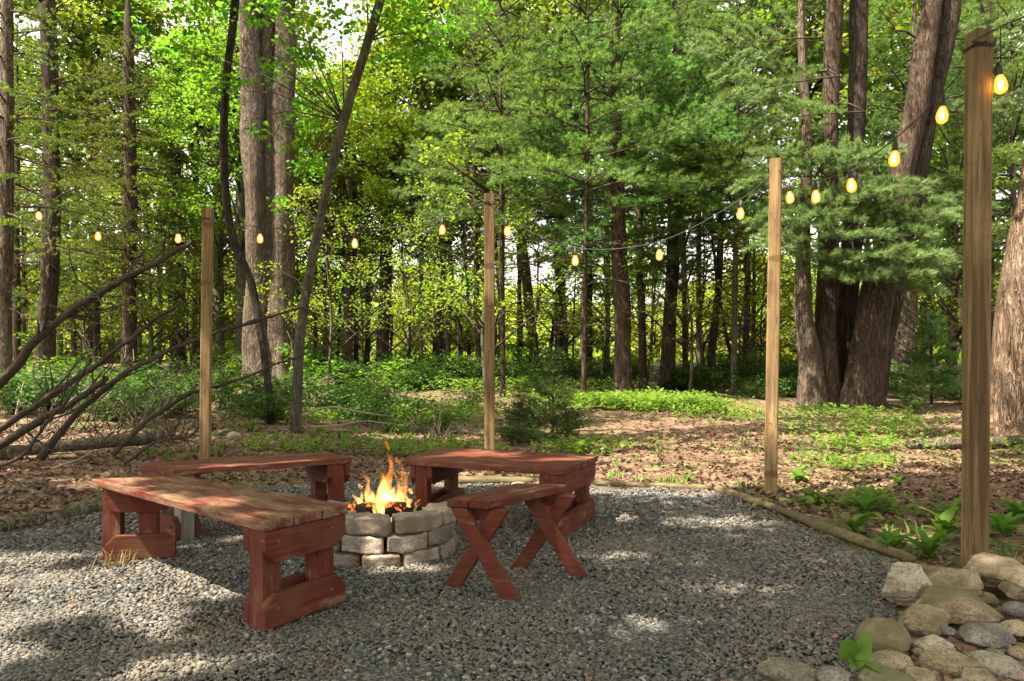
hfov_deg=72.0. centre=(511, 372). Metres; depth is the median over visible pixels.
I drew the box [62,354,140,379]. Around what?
shrub
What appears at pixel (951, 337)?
tree
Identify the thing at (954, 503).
leafy weed
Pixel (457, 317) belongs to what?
sapling tree
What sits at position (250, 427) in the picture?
leafy weed
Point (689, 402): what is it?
ground cover
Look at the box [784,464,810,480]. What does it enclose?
leafy weed
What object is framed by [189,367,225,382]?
shrub
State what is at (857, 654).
leafy weed
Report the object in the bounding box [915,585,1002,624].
rock
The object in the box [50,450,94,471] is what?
fallen branch
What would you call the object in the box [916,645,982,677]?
rock
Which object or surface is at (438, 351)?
tree
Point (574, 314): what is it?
tree
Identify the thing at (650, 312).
sapling tree
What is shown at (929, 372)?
shrub
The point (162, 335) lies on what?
meadow bush
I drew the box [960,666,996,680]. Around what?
rock
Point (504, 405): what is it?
shrub
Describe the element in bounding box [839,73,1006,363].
pine tree
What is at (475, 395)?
shrub
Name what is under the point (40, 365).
bare bush
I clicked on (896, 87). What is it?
tree
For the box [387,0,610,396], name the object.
pine tree
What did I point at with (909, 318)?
tree
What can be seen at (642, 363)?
tree
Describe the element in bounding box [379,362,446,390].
shrub
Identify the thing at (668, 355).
pine tree
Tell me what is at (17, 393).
shrub
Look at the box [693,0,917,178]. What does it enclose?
tree
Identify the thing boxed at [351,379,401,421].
bare bush
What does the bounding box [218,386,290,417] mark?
shrub
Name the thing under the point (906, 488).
fallen leaves
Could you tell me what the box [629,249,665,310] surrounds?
tree
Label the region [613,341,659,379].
shrub
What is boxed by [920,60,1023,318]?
pine tree
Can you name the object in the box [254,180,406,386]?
sapling tree
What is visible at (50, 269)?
tree
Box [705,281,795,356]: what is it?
meadow bush
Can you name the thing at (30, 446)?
fallen branch
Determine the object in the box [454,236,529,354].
sapling tree
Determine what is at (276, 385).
shrub
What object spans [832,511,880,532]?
leafy weed
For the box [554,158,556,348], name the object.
tree
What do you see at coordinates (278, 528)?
bench
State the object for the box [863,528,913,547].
leafy weed
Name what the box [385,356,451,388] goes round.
shrub
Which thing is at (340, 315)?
tree
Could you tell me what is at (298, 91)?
tree
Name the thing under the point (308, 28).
tree
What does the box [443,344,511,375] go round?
shrub
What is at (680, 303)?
meadow bush
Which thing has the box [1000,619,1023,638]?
rock
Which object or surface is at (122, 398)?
shrub
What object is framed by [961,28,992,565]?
timber post
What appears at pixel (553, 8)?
tree
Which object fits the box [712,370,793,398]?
shrub
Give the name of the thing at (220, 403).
shrub
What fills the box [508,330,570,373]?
shrub
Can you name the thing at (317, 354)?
shrub
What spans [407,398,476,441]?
bare bush
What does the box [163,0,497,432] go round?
sapling tree
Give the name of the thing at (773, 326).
timber post
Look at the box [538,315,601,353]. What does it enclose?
meadow bush
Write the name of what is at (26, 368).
shrub
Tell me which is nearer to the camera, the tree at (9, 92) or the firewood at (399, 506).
the firewood at (399, 506)
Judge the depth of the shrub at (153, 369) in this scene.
16.07 m
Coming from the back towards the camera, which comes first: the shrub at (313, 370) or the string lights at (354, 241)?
the shrub at (313, 370)
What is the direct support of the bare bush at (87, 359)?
on the ground at (634, 426)
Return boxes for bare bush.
[0,316,102,398]
[0,382,113,443]
[8,346,160,436]
[18,322,183,394]
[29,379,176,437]
[38,339,212,429]
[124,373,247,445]
[139,356,275,430]
[149,352,219,404]
[189,359,313,414]
[238,334,336,391]
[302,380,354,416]
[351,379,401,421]
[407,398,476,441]
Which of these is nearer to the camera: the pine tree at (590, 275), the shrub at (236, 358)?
the shrub at (236, 358)
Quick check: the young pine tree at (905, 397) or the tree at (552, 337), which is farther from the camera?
the tree at (552, 337)
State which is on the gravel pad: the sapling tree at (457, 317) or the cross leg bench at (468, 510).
the cross leg bench at (468, 510)
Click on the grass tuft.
(124, 560)
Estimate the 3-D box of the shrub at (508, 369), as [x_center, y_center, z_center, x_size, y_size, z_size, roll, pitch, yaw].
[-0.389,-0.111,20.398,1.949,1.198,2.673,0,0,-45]
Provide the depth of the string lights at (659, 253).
6.44 m
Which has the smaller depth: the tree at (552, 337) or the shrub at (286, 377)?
the shrub at (286, 377)
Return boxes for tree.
[0,0,115,354]
[0,0,127,401]
[0,0,183,369]
[12,21,101,378]
[12,162,103,372]
[13,0,159,381]
[20,48,181,371]
[20,73,142,361]
[20,168,86,337]
[21,170,163,364]
[22,0,205,381]
[24,187,28,327]
[28,220,141,374]
[35,0,211,204]
[38,165,167,363]
[68,174,227,373]
[79,221,90,358]
[102,0,297,365]
[102,127,198,364]
[112,194,244,379]
[114,46,223,372]
[115,113,235,362]
[122,14,334,374]
[123,22,304,373]
[138,200,145,360]
[145,178,235,344]
[146,0,347,176]
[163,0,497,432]
[187,179,321,338]
[219,0,274,422]
[224,183,341,334]
[228,0,321,390]
[233,68,381,364]
[241,204,342,349]
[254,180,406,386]
[293,55,417,375]
[293,192,343,346]
[293,200,378,361]
[294,61,413,364]
[294,165,428,367]
[294,183,434,361]
[295,55,434,367]
[310,7,461,369]
[331,0,553,377]
[333,7,509,372]
[335,225,436,358]
[336,271,343,359]
[339,257,378,309]
[343,236,395,303]
[349,210,465,388]
[362,86,505,357]
[374,126,448,356]
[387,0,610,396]
[389,118,585,396]
[390,241,473,357]
[399,0,594,370]
[401,1,578,269]
[402,184,517,384]
[402,271,480,353]
[416,12,575,361]
[424,241,464,301]
[425,228,511,362]
[435,239,446,363]
[448,37,610,356]
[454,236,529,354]
[454,306,461,360]
[455,107,584,362]
[458,251,516,287]
[459,265,483,300]
[474,204,603,379]
[476,0,714,392]
[477,0,658,356]
[477,10,656,363]
[486,0,761,393]
[488,0,731,379]
[495,190,636,371]
[495,391,544,444]
[502,346,599,441]
[516,245,522,356]
[517,58,664,376]
[523,218,603,351]
[536,170,663,364]
[546,0,750,389]
[548,198,563,358]
[551,0,783,391]
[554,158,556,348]
[554,234,658,384]
[572,173,576,356]
[579,259,610,312]
[579,278,582,358]
[590,0,795,380]
[597,211,661,304]
[601,143,766,392]
[602,228,705,378]
[603,227,681,348]
[605,0,842,394]
[623,70,731,369]
[625,0,788,366]
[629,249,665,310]
[632,62,792,376]
[649,216,761,365]
[650,0,846,379]
[651,247,654,360]
[677,191,814,387]
[682,0,844,367]
[683,0,1023,410]
[692,185,816,368]
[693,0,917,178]
[693,196,816,359]
[711,237,730,353]
[727,173,862,359]
[765,0,963,263]
[783,0,1019,389]
[811,45,945,251]
[812,0,1010,352]
[838,0,1023,384]
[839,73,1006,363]
[859,169,1001,379]
[861,191,998,363]
[869,0,1023,151]
[884,121,1021,356]
[888,0,1023,347]
[890,308,961,405]
[893,365,932,413]
[917,226,962,350]
[918,149,1019,340]
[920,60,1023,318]
[922,0,1023,342]
[935,160,1020,330]
[990,151,1023,436]
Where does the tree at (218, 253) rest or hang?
on the ground at (634, 426)
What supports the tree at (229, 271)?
on the ground at (634, 426)
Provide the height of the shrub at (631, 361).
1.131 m
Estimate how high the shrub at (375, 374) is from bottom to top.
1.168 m
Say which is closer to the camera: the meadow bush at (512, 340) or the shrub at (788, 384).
the shrub at (788, 384)
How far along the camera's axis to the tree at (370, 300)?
34.86 m
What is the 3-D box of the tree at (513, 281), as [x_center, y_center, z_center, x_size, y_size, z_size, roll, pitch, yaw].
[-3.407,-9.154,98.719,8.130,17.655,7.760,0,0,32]
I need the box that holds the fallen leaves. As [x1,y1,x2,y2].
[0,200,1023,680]
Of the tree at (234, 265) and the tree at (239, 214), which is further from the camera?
the tree at (234, 265)
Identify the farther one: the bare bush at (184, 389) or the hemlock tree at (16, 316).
the hemlock tree at (16, 316)
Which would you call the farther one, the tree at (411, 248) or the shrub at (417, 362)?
the tree at (411, 248)
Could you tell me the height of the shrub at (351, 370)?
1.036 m
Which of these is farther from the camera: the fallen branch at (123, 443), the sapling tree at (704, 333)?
the sapling tree at (704, 333)
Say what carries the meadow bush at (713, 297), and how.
on the ground at (634, 426)
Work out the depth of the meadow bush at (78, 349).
42.74 m
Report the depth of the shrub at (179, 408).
13.27 m
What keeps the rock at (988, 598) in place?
on the ground at (634, 426)
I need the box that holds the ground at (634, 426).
[0,362,1023,678]
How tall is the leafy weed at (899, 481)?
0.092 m
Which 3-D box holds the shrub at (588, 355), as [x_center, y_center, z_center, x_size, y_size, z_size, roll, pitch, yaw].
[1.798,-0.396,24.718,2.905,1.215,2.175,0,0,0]
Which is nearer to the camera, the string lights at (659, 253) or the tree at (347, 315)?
the string lights at (659, 253)
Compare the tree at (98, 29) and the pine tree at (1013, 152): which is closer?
the pine tree at (1013, 152)
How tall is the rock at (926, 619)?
0.115 m
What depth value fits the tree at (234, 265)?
35.81 m
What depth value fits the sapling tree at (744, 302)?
20.98 m
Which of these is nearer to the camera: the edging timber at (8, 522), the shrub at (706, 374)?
the edging timber at (8, 522)
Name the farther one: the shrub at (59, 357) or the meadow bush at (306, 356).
the meadow bush at (306, 356)
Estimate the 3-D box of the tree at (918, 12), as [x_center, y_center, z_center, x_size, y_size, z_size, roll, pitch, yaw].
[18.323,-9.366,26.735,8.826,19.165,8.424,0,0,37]
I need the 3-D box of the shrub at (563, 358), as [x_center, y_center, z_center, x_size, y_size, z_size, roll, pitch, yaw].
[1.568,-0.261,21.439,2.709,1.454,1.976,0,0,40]
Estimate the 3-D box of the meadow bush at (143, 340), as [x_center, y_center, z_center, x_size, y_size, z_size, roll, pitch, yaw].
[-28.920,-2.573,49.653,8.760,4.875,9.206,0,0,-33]
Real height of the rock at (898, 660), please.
0.080 m
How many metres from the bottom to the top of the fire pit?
0.332 m
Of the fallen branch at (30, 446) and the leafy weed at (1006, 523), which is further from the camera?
the fallen branch at (30, 446)
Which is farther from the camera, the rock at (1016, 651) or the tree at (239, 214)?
the tree at (239, 214)
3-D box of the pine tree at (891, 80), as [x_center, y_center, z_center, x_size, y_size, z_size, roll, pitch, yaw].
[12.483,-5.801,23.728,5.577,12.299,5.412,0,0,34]
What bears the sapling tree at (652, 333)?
on the ground at (634, 426)
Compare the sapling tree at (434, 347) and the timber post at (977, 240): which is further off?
the sapling tree at (434, 347)
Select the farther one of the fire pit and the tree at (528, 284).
the tree at (528, 284)
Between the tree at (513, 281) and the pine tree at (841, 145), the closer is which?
the pine tree at (841, 145)
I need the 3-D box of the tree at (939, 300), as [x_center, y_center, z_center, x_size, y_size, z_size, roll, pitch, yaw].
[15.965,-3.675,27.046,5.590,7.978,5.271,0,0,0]
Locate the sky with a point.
(341, 4)
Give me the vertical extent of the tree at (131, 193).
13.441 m
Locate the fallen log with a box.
[0,430,165,458]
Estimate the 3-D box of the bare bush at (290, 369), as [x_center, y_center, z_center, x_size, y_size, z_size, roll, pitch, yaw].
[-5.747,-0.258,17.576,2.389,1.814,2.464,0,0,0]
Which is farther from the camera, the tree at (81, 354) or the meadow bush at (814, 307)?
the meadow bush at (814, 307)
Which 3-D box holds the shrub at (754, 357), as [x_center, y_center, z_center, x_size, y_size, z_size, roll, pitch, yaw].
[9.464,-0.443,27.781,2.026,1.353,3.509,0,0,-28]
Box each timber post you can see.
[199,207,213,458]
[484,193,494,474]
[764,157,782,493]
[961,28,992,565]
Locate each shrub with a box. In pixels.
[0,355,70,414]
[0,378,81,408]
[4,364,95,411]
[13,330,100,375]
[13,362,71,393]
[14,352,34,382]
[20,375,130,409]
[33,357,124,394]
[53,377,167,420]
[56,357,134,389]
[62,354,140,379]
[66,359,161,407]
[79,390,199,415]
[79,395,156,417]
[85,353,199,402]
[116,339,171,372]
[129,368,184,393]
[142,383,218,417]
[143,372,212,402]
[162,341,236,378]
[180,357,262,408]
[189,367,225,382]
[195,358,322,411]
[212,350,241,382]
[214,383,320,423]
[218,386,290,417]
[238,361,336,403]
[273,343,337,387]
[303,328,351,374]
[303,377,362,404]
[305,353,394,386]
[309,373,432,414]
[315,354,367,385]
[328,383,435,421]
[334,355,412,402]
[351,354,434,384]
[351,415,416,433]
[353,381,413,403]
[371,339,429,366]
[373,391,437,416]
[376,366,452,390]
[378,353,453,378]
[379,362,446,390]
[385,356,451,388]
[403,346,466,379]
[406,403,482,428]
[415,353,473,385]
[418,350,479,386]
[435,383,483,407]
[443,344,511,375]
[443,346,525,388]
[458,347,543,388]
[468,397,550,420]
[495,348,574,374]
[507,357,573,383]
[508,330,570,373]
[512,356,555,387]
[535,339,606,383]
[540,346,598,374]
[573,355,636,379]
[576,365,632,388]
[589,348,659,373]
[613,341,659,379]
[649,359,713,390]
[650,359,697,387]
[664,355,741,392]
[680,362,737,387]
[682,343,765,388]
[705,358,752,375]
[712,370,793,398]
[717,346,788,367]
[737,341,796,383]
[739,369,797,397]
[741,360,797,387]
[744,359,797,373]
[764,363,797,388]
[888,350,942,397]
[918,360,948,385]
[922,377,961,403]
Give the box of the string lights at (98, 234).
[0,205,208,242]
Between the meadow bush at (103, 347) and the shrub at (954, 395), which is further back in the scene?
the meadow bush at (103, 347)
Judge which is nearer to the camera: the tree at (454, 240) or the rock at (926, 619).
the rock at (926, 619)
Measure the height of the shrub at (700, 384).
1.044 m
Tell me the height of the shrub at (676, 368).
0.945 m
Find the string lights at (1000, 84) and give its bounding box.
[962,16,1023,93]
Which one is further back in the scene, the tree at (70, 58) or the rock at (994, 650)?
the tree at (70, 58)
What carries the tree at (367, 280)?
on the ground at (634, 426)
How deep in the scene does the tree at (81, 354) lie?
33.70 m
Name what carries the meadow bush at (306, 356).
on the ground at (634, 426)
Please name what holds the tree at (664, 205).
on the ground at (634, 426)
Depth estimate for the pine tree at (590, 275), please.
25.87 m
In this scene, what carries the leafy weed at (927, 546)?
on the ground at (634, 426)
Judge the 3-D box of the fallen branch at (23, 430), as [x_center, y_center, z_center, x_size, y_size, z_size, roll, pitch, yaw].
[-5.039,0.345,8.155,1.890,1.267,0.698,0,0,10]
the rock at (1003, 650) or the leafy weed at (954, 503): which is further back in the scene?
the leafy weed at (954, 503)
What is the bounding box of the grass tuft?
[91,549,135,568]
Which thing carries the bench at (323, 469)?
on the gravel pad
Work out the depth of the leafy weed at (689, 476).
6.75 m
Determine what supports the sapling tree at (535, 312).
on the ground at (634, 426)
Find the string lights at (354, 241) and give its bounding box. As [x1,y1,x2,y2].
[205,200,494,247]
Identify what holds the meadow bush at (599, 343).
on the ground at (634, 426)
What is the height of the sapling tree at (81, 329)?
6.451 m
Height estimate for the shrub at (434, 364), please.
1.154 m
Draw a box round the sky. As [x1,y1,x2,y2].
[0,0,1023,349]
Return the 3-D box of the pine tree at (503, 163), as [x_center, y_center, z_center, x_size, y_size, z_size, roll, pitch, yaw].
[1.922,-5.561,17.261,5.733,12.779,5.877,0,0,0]
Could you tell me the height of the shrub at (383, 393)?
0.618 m
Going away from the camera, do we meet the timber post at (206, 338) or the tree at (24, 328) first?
the timber post at (206, 338)
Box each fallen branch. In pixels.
[0,290,228,432]
[0,321,97,466]
[0,348,125,451]
[0,485,46,493]
[36,266,307,460]
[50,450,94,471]
[110,330,349,456]
[120,393,230,463]
[301,399,400,433]
[311,403,394,434]
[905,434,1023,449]
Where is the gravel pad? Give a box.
[0,483,887,680]
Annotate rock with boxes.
[226,431,241,439]
[757,656,817,680]
[815,666,850,680]
[854,617,910,652]
[855,661,913,680]
[869,650,913,671]
[881,562,932,605]
[898,603,950,635]
[906,666,936,680]
[908,623,919,631]
[910,634,954,649]
[911,647,922,656]
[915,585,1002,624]
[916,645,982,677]
[927,567,983,596]
[932,669,944,680]
[940,625,957,635]
[952,678,966,680]
[959,623,1015,648]
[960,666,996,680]
[962,552,1023,594]
[965,650,1023,680]
[980,591,998,604]
[984,647,1004,654]
[997,581,1023,599]
[998,645,1010,652]
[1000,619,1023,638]
[1001,601,1023,618]
[1007,645,1023,660]
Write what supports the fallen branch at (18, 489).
on the ground at (634, 426)
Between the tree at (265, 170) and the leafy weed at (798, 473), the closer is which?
the leafy weed at (798, 473)
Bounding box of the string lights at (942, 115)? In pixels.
[779,40,996,203]
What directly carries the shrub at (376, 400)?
on the ground at (634, 426)
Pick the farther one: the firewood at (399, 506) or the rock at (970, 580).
the firewood at (399, 506)
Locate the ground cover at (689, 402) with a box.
[17,374,1023,521]
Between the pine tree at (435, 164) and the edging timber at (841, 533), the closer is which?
the edging timber at (841, 533)
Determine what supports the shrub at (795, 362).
on the ground at (634, 426)
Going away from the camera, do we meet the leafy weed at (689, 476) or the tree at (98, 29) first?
the leafy weed at (689, 476)
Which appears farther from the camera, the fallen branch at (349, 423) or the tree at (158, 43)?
the tree at (158, 43)
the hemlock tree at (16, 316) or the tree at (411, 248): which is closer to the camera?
the hemlock tree at (16, 316)
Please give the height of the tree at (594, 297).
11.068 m
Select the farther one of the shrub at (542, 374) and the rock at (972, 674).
the shrub at (542, 374)
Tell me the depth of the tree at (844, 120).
29.09 m
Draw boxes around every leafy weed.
[238,419,262,430]
[309,427,330,435]
[682,472,695,482]
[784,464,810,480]
[797,487,833,503]
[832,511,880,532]
[839,487,885,519]
[839,632,882,673]
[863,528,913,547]
[891,475,908,484]
[895,528,954,556]
[920,506,960,534]
[926,497,960,515]
[989,511,1023,535]
[995,493,1023,515]
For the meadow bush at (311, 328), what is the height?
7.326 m
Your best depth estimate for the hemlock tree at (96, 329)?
25.88 m
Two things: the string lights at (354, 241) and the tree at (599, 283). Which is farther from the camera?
the tree at (599, 283)
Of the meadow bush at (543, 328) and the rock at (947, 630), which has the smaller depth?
the rock at (947, 630)
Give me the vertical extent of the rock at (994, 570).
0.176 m
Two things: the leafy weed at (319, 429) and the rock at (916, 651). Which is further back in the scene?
the leafy weed at (319, 429)
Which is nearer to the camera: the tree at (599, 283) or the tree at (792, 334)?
the tree at (792, 334)
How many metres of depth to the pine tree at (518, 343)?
30.92 m
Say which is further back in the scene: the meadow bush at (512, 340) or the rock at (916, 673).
the meadow bush at (512, 340)
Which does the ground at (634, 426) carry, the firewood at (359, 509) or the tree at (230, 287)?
the tree at (230, 287)
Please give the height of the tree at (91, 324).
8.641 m
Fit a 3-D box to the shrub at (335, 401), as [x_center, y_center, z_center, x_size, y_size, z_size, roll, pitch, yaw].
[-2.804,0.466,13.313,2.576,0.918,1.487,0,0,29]
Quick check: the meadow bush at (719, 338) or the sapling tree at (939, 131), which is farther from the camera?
the meadow bush at (719, 338)
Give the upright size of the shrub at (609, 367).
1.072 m
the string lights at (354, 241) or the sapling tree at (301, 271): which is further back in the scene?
the sapling tree at (301, 271)
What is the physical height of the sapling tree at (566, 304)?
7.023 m
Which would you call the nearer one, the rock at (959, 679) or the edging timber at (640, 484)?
the rock at (959, 679)
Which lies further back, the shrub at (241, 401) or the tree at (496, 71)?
the tree at (496, 71)
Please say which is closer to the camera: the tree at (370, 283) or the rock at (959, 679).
the rock at (959, 679)
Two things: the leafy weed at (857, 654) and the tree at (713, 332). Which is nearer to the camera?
the leafy weed at (857, 654)
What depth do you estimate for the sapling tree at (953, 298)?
18.82 m
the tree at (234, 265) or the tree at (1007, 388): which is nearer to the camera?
the tree at (1007, 388)
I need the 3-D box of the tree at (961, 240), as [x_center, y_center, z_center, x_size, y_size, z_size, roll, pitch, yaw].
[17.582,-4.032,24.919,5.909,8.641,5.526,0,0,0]
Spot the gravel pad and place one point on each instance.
(13, 670)
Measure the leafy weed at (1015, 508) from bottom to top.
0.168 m
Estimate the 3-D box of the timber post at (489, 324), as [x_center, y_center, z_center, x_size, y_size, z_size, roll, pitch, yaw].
[-0.231,-0.370,7.240,0.106,2.921,0.106,0,0,-3]
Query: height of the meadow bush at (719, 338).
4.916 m
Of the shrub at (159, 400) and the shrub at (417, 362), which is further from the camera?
the shrub at (417, 362)
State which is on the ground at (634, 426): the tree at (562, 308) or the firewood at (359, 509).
the tree at (562, 308)
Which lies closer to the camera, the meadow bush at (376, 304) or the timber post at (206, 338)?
the timber post at (206, 338)
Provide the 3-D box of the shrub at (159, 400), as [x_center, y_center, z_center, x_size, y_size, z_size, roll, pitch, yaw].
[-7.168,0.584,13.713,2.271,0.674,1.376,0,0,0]
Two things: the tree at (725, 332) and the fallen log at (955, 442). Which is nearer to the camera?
the fallen log at (955, 442)
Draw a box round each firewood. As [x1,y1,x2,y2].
[345,499,415,513]
[354,506,372,512]
[372,500,406,511]
[384,506,425,516]
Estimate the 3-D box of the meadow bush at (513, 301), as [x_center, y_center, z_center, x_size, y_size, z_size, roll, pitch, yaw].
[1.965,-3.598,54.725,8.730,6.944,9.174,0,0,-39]
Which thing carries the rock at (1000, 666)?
on the ground at (634, 426)
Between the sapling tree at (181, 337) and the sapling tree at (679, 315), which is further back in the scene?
the sapling tree at (181, 337)
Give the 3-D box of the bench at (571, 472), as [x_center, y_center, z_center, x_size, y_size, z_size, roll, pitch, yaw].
[-0.117,0.830,5.035,1.386,0.460,0.825,0,0,26]
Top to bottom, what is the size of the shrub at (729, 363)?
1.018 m
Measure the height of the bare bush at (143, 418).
1.665 m
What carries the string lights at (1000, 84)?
hanging from the timber post at (977, 240)
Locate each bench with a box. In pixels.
[92,476,347,630]
[137,452,351,540]
[402,447,597,537]
[444,483,586,600]
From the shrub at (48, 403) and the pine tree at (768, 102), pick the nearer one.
the shrub at (48, 403)
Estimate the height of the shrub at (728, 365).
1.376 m
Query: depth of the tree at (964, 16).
17.79 m
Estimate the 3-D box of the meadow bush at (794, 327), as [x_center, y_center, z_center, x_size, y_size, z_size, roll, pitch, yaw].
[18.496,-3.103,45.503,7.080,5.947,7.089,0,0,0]
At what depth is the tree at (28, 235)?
33.33 m
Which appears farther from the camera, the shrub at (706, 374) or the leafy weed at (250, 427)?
the shrub at (706, 374)
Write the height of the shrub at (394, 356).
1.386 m
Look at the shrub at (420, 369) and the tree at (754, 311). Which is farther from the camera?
the tree at (754, 311)
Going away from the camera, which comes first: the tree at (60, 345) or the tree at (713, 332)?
the tree at (713, 332)
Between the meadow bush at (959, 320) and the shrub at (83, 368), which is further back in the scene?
the meadow bush at (959, 320)
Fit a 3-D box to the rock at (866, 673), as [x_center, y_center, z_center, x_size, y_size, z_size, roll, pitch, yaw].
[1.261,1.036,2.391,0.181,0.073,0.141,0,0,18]
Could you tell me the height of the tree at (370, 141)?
12.690 m
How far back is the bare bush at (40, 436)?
10.01 m
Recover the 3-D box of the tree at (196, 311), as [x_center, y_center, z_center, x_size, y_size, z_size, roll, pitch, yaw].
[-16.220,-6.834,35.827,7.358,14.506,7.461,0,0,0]
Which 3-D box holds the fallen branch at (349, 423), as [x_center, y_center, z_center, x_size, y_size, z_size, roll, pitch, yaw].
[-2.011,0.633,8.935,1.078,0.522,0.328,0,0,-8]
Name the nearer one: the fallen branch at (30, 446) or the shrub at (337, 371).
the fallen branch at (30, 446)
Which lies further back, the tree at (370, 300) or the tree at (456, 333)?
the tree at (370, 300)
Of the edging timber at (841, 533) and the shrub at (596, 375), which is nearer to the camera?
the edging timber at (841, 533)
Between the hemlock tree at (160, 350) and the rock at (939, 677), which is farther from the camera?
the hemlock tree at (160, 350)
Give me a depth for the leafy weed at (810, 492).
5.72 m
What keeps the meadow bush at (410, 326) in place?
on the ground at (634, 426)
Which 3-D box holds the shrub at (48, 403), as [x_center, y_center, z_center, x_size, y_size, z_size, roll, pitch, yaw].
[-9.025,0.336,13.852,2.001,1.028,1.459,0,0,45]
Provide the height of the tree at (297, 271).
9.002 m
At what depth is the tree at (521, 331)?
27.48 m
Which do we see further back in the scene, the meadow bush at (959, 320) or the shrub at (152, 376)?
the meadow bush at (959, 320)
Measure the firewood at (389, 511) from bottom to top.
0.083 m
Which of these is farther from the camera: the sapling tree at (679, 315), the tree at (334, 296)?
the tree at (334, 296)
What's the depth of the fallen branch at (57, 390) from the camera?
8.27 m
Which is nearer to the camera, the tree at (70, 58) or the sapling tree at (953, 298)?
the sapling tree at (953, 298)
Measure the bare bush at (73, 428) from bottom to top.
1.427 m
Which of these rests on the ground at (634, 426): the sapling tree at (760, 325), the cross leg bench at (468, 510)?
the sapling tree at (760, 325)
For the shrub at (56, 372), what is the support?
on the ground at (634, 426)
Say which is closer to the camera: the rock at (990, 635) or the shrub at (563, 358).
the rock at (990, 635)
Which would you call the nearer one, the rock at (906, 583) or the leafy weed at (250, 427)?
the rock at (906, 583)
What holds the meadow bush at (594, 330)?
on the ground at (634, 426)
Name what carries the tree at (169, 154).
on the ground at (634, 426)
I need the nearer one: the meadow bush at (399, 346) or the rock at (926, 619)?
the rock at (926, 619)
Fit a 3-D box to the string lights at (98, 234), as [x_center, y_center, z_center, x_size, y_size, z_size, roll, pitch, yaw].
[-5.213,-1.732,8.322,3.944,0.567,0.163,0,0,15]
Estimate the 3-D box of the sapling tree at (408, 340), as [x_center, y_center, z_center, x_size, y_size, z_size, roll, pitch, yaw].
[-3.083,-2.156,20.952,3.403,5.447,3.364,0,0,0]
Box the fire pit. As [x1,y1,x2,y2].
[328,500,457,568]
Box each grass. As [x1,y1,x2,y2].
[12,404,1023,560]
[29,345,961,362]
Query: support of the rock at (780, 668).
on the gravel pad
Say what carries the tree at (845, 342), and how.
on the ground at (634, 426)
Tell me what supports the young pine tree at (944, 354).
on the ground at (634, 426)
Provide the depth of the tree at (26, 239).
30.36 m
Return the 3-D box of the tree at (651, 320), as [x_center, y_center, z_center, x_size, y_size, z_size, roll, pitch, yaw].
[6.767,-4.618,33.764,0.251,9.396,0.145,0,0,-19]
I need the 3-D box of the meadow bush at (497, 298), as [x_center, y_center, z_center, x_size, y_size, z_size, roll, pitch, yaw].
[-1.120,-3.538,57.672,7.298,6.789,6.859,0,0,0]
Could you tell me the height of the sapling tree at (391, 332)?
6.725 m
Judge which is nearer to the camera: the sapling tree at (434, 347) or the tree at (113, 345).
the sapling tree at (434, 347)
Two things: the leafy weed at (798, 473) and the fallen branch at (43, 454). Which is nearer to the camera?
the leafy weed at (798, 473)
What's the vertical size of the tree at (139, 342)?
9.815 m
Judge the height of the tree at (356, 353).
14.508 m
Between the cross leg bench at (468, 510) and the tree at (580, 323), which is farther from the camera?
the tree at (580, 323)
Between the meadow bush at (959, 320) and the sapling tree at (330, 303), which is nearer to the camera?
the sapling tree at (330, 303)
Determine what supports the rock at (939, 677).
on the ground at (634, 426)
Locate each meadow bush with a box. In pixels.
[20,270,65,360]
[21,284,147,362]
[66,315,155,358]
[67,302,165,351]
[108,293,168,361]
[147,252,235,362]
[168,292,234,358]
[231,259,343,362]
[292,262,377,361]
[353,319,402,355]
[359,302,427,355]
[372,290,464,351]
[389,261,471,357]
[417,300,514,353]
[453,316,548,359]
[480,288,524,315]
[496,284,579,350]
[508,318,579,357]
[538,308,613,354]
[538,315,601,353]
[546,301,635,353]
[610,306,707,362]
[647,283,710,348]
[692,292,795,359]
[695,266,763,355]
[702,248,815,361]
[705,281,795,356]
[762,280,815,354]
[782,272,861,350]
[933,281,997,352]
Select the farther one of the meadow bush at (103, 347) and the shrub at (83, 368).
the meadow bush at (103, 347)
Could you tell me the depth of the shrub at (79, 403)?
14.12 m
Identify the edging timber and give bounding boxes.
[0,501,102,531]
[458,476,532,483]
[590,480,710,490]
[714,486,916,562]
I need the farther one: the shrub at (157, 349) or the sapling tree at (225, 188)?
the shrub at (157, 349)
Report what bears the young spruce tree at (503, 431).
on the ground at (634, 426)
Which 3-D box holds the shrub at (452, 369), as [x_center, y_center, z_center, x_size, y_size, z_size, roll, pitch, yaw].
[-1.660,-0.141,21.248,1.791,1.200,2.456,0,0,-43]
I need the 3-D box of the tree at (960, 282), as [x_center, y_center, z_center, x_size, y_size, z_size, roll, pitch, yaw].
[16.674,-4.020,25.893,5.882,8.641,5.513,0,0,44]
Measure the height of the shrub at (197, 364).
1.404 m
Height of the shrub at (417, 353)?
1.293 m
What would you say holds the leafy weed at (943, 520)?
on the ground at (634, 426)
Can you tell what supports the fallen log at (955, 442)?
on the ground at (634, 426)
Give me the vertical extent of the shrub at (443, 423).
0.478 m
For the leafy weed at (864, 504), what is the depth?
5.05 m
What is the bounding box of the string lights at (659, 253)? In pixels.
[489,167,782,265]
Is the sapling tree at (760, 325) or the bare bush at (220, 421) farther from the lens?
the sapling tree at (760, 325)

